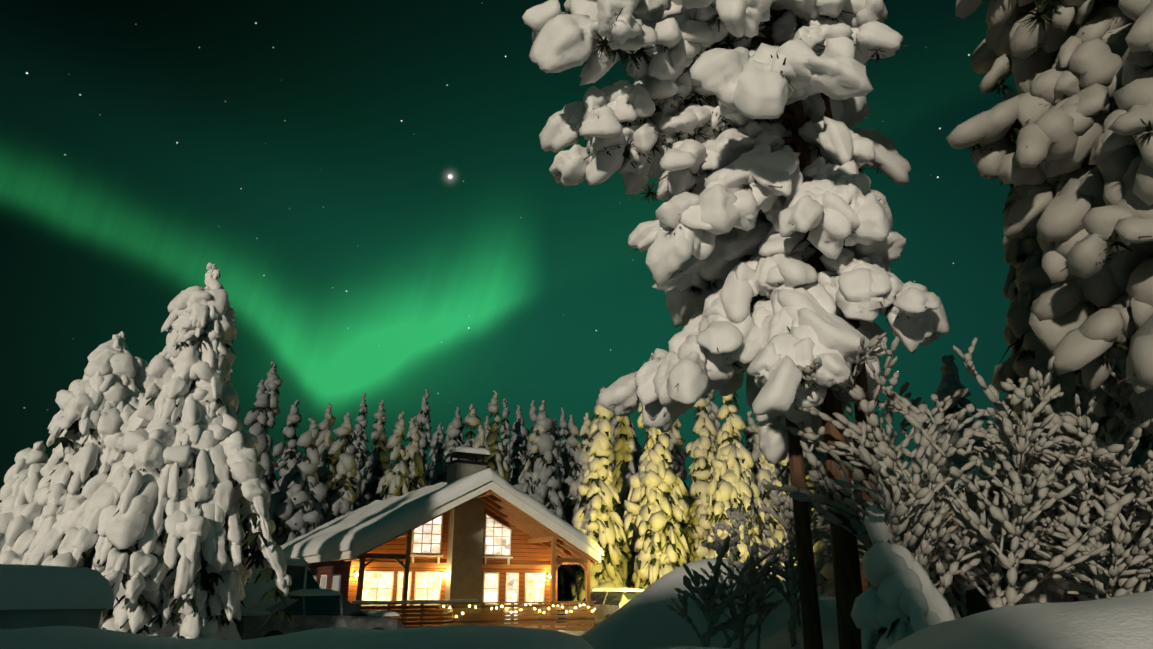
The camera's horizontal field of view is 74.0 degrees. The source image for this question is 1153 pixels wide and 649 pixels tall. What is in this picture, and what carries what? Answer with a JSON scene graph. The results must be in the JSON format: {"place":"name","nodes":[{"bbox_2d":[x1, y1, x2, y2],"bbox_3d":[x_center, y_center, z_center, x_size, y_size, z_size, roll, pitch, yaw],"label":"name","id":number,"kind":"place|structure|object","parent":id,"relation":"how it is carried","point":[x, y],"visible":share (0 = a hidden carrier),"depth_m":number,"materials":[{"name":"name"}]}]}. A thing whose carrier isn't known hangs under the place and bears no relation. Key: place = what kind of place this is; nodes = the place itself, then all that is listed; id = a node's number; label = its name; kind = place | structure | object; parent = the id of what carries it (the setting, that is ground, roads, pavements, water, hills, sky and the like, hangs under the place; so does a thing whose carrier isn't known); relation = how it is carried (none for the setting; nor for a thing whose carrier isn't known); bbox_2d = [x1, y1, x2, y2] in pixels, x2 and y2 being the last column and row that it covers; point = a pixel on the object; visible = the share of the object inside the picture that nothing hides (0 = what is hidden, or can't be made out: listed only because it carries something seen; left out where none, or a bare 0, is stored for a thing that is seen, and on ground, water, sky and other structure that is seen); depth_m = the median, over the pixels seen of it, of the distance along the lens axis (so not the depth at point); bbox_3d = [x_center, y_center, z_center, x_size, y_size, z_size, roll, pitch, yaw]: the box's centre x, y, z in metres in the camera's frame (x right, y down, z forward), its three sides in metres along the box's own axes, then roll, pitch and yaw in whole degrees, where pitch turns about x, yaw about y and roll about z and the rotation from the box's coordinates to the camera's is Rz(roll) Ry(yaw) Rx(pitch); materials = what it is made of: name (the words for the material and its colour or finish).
{"place":"outdoors","nodes":[
{"label":"outdoors","id":0,"kind":"place"},
{"bbox_2d":[0,0,1034,513],"label":"sky","id":1,"kind":"structure","parent":0,"point":[379,213],"materials":[{"name":"green"}]},
{"bbox_2d":[0,558,1152,648],"bbox_3d":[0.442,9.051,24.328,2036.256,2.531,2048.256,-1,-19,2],"label":"snow ground","id":2,"kind":"structure","parent":0,"point":[647,618],"depth_m":5.12,"materials":[{"name":"white snow"}]},
{"bbox_2d":[0,441,47,554],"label":"spruce tree","id":3,"kind":"object","parent":2,"relation":"on","point":[23,476],"visible":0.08,"depth_m":21.50,"materials":[{"name":"plant"}]},
{"bbox_2d":[0,564,113,628],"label":"box trailer","id":4,"kind":"object","parent":2,"relation":"on","point":[31,596],"visible":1,"depth_m":6.57,"materials":[{"name":"metal"}]},
{"bbox_2d":[0,331,152,564],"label":"spruce tree","id":5,"kind":"object","parent":2,"relation":"on","point":[98,406],"visible":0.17,"depth_m":19.63,"materials":[{"name":"white plant"}]},
{"bbox_2d":[26,262,296,639],"bbox_3d":[-9.514,4.185,17.784,6.259,12.775,3.562,7,-20,-20],"label":"spruce tree","id":6,"kind":"object","parent":2,"relation":"on","point":[162,518],"visible":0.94,"depth_m":17.38,"materials":[{"name":"white plant"}]},
{"bbox_2d":[236,400,240,418],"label":"spruce tree","id":7,"kind":"object","parent":2,"relation":"on","point":[238,409],"depth_m":48.23,"materials":[{"name":"white plant"}]},
{"bbox_2d":[244,379,272,556],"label":"spruce tree","id":8,"kind":"object","parent":2,"relation":"on","point":[256,414],"visible":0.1,"depth_m":40.85,"materials":[{"name":"white plant"}]},
{"bbox_2d":[257,360,282,515],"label":"spruce tree","id":9,"kind":"object","parent":2,"relation":"on","point":[272,383],"visible":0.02,"depth_m":46.83,"materials":[{"name":"white plant"}]},
{"bbox_2d":[240,558,320,610],"bbox_3d":[-9.746,8.579,23.758,5.350,2.544,1.984,8,-21,-22],"label":"white van","id":10,"kind":"object","parent":2,"relation":"on","point":[299,573],"visible":0.27,"depth_m":23.25,"materials":[{"name":"paint"}]},
{"bbox_2d":[271,399,302,493],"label":"spruce tree","id":11,"kind":"object","parent":2,"relation":"on","point":[289,459],"visible":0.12,"depth_m":50.15,"materials":[{"name":"white plant"}]},
{"bbox_2d":[269,418,328,545],"bbox_3d":[-15.198,10.999,41.526,4.979,12.294,4.027,-1,-19,2],"label":"spruce tree","id":12,"kind":"object","parent":2,"relation":"on","point":[298,507],"visible":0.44,"depth_m":41.75,"materials":[{"name":"white plant"}]},
{"bbox_2d":[236,589,404,639],"bbox_3d":[-7.092,8.100,20.963,4.500,1.630,1.864,13,-23,-33],"label":"sedan car","id":13,"kind":"object","parent":2,"relation":"on","point":[309,609],"visible":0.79,"depth_m":20.32,"materials":[{"name":"grey paint"}]},
{"bbox_2d":[314,403,344,514],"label":"spruce tree","id":14,"kind":"object","parent":2,"relation":"on","point":[325,440],"visible":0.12,"depth_m":47.20,"materials":[{"name":"white plant"}]},
{"bbox_2d":[323,411,357,523],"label":"spruce tree","id":15,"kind":"object","parent":2,"relation":"on","point":[342,499],"visible":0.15,"depth_m":44.25,"materials":[{"name":"white plant"}]},
{"bbox_2d":[335,423,360,510],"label":"spruce tree","id":16,"kind":"object","parent":2,"relation":"on","point":[353,450],"visible":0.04,"depth_m":53.09,"materials":[{"name":"white plant"}]},
{"bbox_2d":[353,393,369,495],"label":"spruce tree","id":17,"kind":"object","parent":2,"relation":"on","point":[360,440],"visible":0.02,"depth_m":71.48,"materials":[{"name":"white plant"}]},
{"bbox_2d":[357,417,390,508],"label":"spruce tree","id":18,"kind":"object","parent":2,"relation":"on","point":[377,465],"visible":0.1,"depth_m":57.26,"materials":[{"name":"white plant"}]},
{"bbox_2d":[358,400,389,493],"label":"spruce tree","id":19,"kind":"object","parent":2,"relation":"on","point":[379,413],"visible":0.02,"depth_m":60.21,"materials":[{"name":"white plant"}]},
{"bbox_2d":[375,411,411,500],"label":"spruce tree","id":20,"kind":"object","parent":2,"relation":"on","point":[392,482],"visible":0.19,"depth_m":46.83,"materials":[{"name":"white plant"}]},
{"bbox_2d":[396,416,424,491],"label":"spruce tree","id":21,"kind":"object","parent":2,"relation":"on","point":[415,465],"visible":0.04,"depth_m":50.19,"materials":[{"name":"white plant"}]},
{"bbox_2d":[409,389,432,488],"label":"spruce tree","id":22,"kind":"object","parent":2,"relation":"on","point":[423,417],"visible":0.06,"depth_m":70.70,"materials":[{"name":"white plant"}]},
{"bbox_2d":[421,423,444,487],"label":"spruce tree","id":23,"kind":"object","parent":2,"relation":"on","point":[427,476],"visible":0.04,"depth_m":64.19,"materials":[{"name":"white plant"}]},
{"bbox_2d":[429,426,447,485],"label":"spruce tree","id":24,"kind":"object","parent":2,"relation":"on","point":[440,471],"visible":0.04,"depth_m":53.57,"materials":[{"name":"white plant"}]},
{"bbox_2d":[281,447,603,630],"bbox_3d":[-8.281,10.045,35.088,11.833,7.161,16.740,11,-22,-29],"label":"cabin","id":25,"kind":"object","parent":2,"relation":"on","point":[475,542],"visible":0.9,"depth_m":29.92,"materials":[{"name":"wood"}]},
{"bbox_2d":[444,406,464,482],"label":"spruce tree","id":26,"kind":"object","parent":2,"relation":"on","point":[455,435],"visible":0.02,"depth_m":61.27,"materials":[{"name":"white plant"}]},
{"bbox_2d":[459,404,482,460],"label":"spruce tree","id":27,"kind":"object","parent":2,"relation":"on","point":[472,420],"visible":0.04,"depth_m":49.70,"materials":[{"name":"white plant"}]},
{"bbox_2d":[472,424,489,468],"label":"spruce tree","id":28,"kind":"object","parent":2,"relation":"on","point":[479,440],"visible":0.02,"depth_m":46.82,"materials":[{"name":"white plant"}]},
{"bbox_2d":[483,416,488,448],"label":"spruce tree","id":29,"kind":"object","parent":2,"relation":"on","point":[486,423],"visible":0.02,"depth_m":68.19,"materials":[{"name":"white plant"}]},
{"bbox_2d":[484,390,511,484],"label":"spruce tree","id":30,"kind":"object","parent":2,"relation":"on","point":[496,448],"visible":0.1,"depth_m":52.43,"materials":[{"name":"white plant"}]},
{"bbox_2d":[500,398,513,479],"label":"spruce tree","id":31,"kind":"object","parent":2,"relation":"on","point":[505,429],"depth_m":75.08,"materials":[{"name":"white plant"}]},
{"bbox_2d":[509,419,525,485],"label":"spruce tree","id":32,"kind":"object","parent":2,"relation":"on","point":[517,438],"depth_m":56.62,"materials":[{"name":"white plant"}]},
{"bbox_2d":[509,405,530,480],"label":"spruce tree","id":33,"kind":"object","parent":2,"relation":"on","point":[523,448],"visible":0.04,"depth_m":62.77,"materials":[{"name":"white plant"}]},
{"bbox_2d":[513,400,537,494],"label":"spruce tree","id":34,"kind":"object","parent":2,"relation":"on","point":[524,484],"visible":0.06,"depth_m":49.95,"materials":[{"name":"white plant"}]},
{"bbox_2d":[523,400,581,614],"bbox_3d":[-1.728,11.731,45.913,5.500,15.100,3.758,-1,-19,2],"label":"spruce tree","id":35,"kind":"object","parent":2,"relation":"on","point":[545,457],"visible":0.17,"depth_m":46.90,"materials":[{"name":"plant"}]},
{"bbox_2d":[549,419,565,514],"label":"spruce tree","id":36,"kind":"object","parent":2,"relation":"on","point":[556,434],"depth_m":54.73,"materials":[{"name":"white plant"}]},
{"bbox_2d":[558,407,569,468],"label":"spruce tree","id":37,"kind":"object","parent":2,"relation":"on","point":[563,429],"depth_m":72.49,"materials":[{"name":"white plant"}]},
{"bbox_2d":[560,443,570,505],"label":"spruce tree","id":38,"kind":"object","parent":2,"relation":"on","point":[563,470],"depth_m":57.28,"materials":[{"name":"white plant"}]},
{"bbox_2d":[561,414,583,614],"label":"spruce tree","id":39,"kind":"object","parent":2,"relation":"on","point":[573,446],"visible":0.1,"depth_m":49.37,"materials":[{"name":"plant"}]},
{"bbox_2d":[558,412,592,610],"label":"spruce tree","id":40,"kind":"object","parent":2,"relation":"on","point":[586,442],"visible":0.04,"depth_m":49.15,"materials":[{"name":"plant"}]},
{"bbox_2d":[567,387,630,600],"bbox_3d":[1.211,9.572,38.472,3.502,13.542,2.521,-1,-19,2],"label":"tree","id":41,"kind":"object","parent":2,"relation":"on","point":[597,519],"visible":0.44,"depth_m":38.30,"materials":[{"name":"white plant"}]},
{"bbox_2d":[580,588,643,622],"bbox_3d":[1.392,12.313,33.243,1.864,1.660,4.450,11,-22,-29],"label":"parked wagon","id":42,"kind":"object","parent":2,"relation":"on","point":[609,602],"visible":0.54,"depth_m":32.02,"materials":[{"name":"silver paint"}]},
{"bbox_2d":[607,412,638,469],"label":"spruce tree","id":43,"kind":"object","parent":2,"relation":"on","point":[613,423],"depth_m":54.06,"materials":[{"name":"plant"}]},
{"bbox_2d":[608,414,638,587],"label":"tree","id":44,"kind":"object","parent":2,"relation":"on","point":[621,456],"visible":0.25,"depth_m":42.68,"materials":[{"name":"plant"}]},
{"bbox_2d":[633,437,642,472],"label":"spruce tree","id":45,"kind":"object","parent":2,"relation":"on","point":[639,453],"depth_m":57.34,"materials":[{"name":"green plant"}]},
{"bbox_2d":[623,353,693,592],"bbox_3d":[4.128,8.504,39.366,3.862,15.159,3.101,-1,-19,2],"label":"tree","id":46,"kind":"object","parent":2,"relation":"on","point":[655,508],"visible":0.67,"depth_m":38.83,"materials":[{"name":"white plant"}]},
{"bbox_2d":[668,419,687,499],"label":"spruce tree","id":47,"kind":"object","parent":2,"relation":"on","point":[677,442],"visible":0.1,"depth_m":48.75,"materials":[{"name":"plant"}]},
{"bbox_2d":[669,430,689,491],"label":"tree","id":48,"kind":"object","parent":2,"relation":"on","point":[684,461],"depth_m":53.76,"materials":[{"name":"plant"}]},
{"bbox_2d":[677,398,716,563],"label":"tree","id":49,"kind":"object","parent":2,"relation":"on","point":[702,448],"visible":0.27,"depth_m":43.20,"materials":[{"name":"plant"}]},
{"bbox_2d":[701,390,724,476],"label":"spruce tree","id":50,"kind":"object","parent":2,"relation":"on","point":[712,408],"visible":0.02,"depth_m":52.43,"materials":[{"name":"plant"}]},
{"bbox_2d":[522,0,949,648],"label":"pine tree","id":51,"kind":"object","parent":2,"relation":"on","point":[770,242],"visible":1,"depth_m":10.35,"materials":[{"name":"white plant"}]},
{"bbox_2d":[704,391,784,579],"bbox_3d":[8.023,9.053,39.703,6.027,14.861,3.710,-5,-20,15],"label":"tree","id":52,"kind":"object","parent":2,"relation":"on","point":[732,473],"visible":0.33,"depth_m":39.84,"materials":[{"name":"plant"}]},
{"bbox_2d":[743,410,756,452],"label":"spruce tree","id":53,"kind":"object","parent":2,"relation":"on","point":[749,431],"visible":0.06,"depth_m":45.83,"materials":[{"name":"plant"}]},
{"bbox_2d":[750,421,795,563],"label":"tree","id":54,"kind":"object","parent":2,"relation":"on","point":[762,467],"visible":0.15,"depth_m":40.98,"materials":[{"name":"plant"}]},
{"bbox_2d":[803,440,812,484],"bbox_3d":[17.420,12.312,56.132,4.524,19.667,3.248,-12,-23,32],"label":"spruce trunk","id":55,"kind":"object","parent":2,"relation":"on","point":[804,454],"depth_m":57.22,"materials":[{"name":"plant"}]},
{"bbox_2d":[806,450,859,596],"bbox_3d":[10.460,8.162,30.540,4.274,10.894,2.987,-8,-21,23],"label":"tree","id":56,"kind":"object","parent":2,"relation":"on","point":[825,584],"visible":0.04,"depth_m":29.74,"materials":[{"name":"green plant"}]},
{"bbox_2d":[851,504,954,648],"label":"sapling","id":57,"kind":"object","parent":2,"relation":"on","point":[900,597],"visible":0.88,"depth_m":8.43,"materials":[{"name":"white plant"}]},
{"bbox_2d":[667,333,1152,648],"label":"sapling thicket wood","id":58,"kind":"object","parent":2,"relation":"on","point":[1021,517],"visible":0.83,"depth_m":9.23,"materials":[{"name":"white plant"}]},
{"bbox_2d":[857,455,1029,617],"bbox_3d":[12.008,6.583,22.081,7.500,5.238,9.100,-4,-19,11],"label":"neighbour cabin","id":59,"kind":"object","parent":2,"relation":"on","point":[976,601],"visible":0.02,"depth_m":18.46,"materials":[{"name":"brown wood"}]},
{"bbox_2d":[928,355,994,483],"bbox_3d":[11.124,5.673,22.221,3.724,10.178,2.488,-9,-21,24],"label":"spruce tree","id":60,"kind":"object","parent":2,"relation":"on","point":[950,384],"visible":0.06,"depth_m":23.32,"materials":[{"name":"green plant"}]},
{"bbox_2d":[945,0,1152,442],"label":"pine tree","id":61,"kind":"object","parent":2,"relation":"on","point":[1071,123],"visible":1,"depth_m":9.19,"materials":[{"name":"white plant"}]},
{"bbox_2d":[992,89,1152,603],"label":"spruce tree","id":62,"kind":"object","parent":2,"relation":"on","point":[1027,283],"visible":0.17,"depth_m":12.63,"materials":[{"name":"white plant"}]}
]}

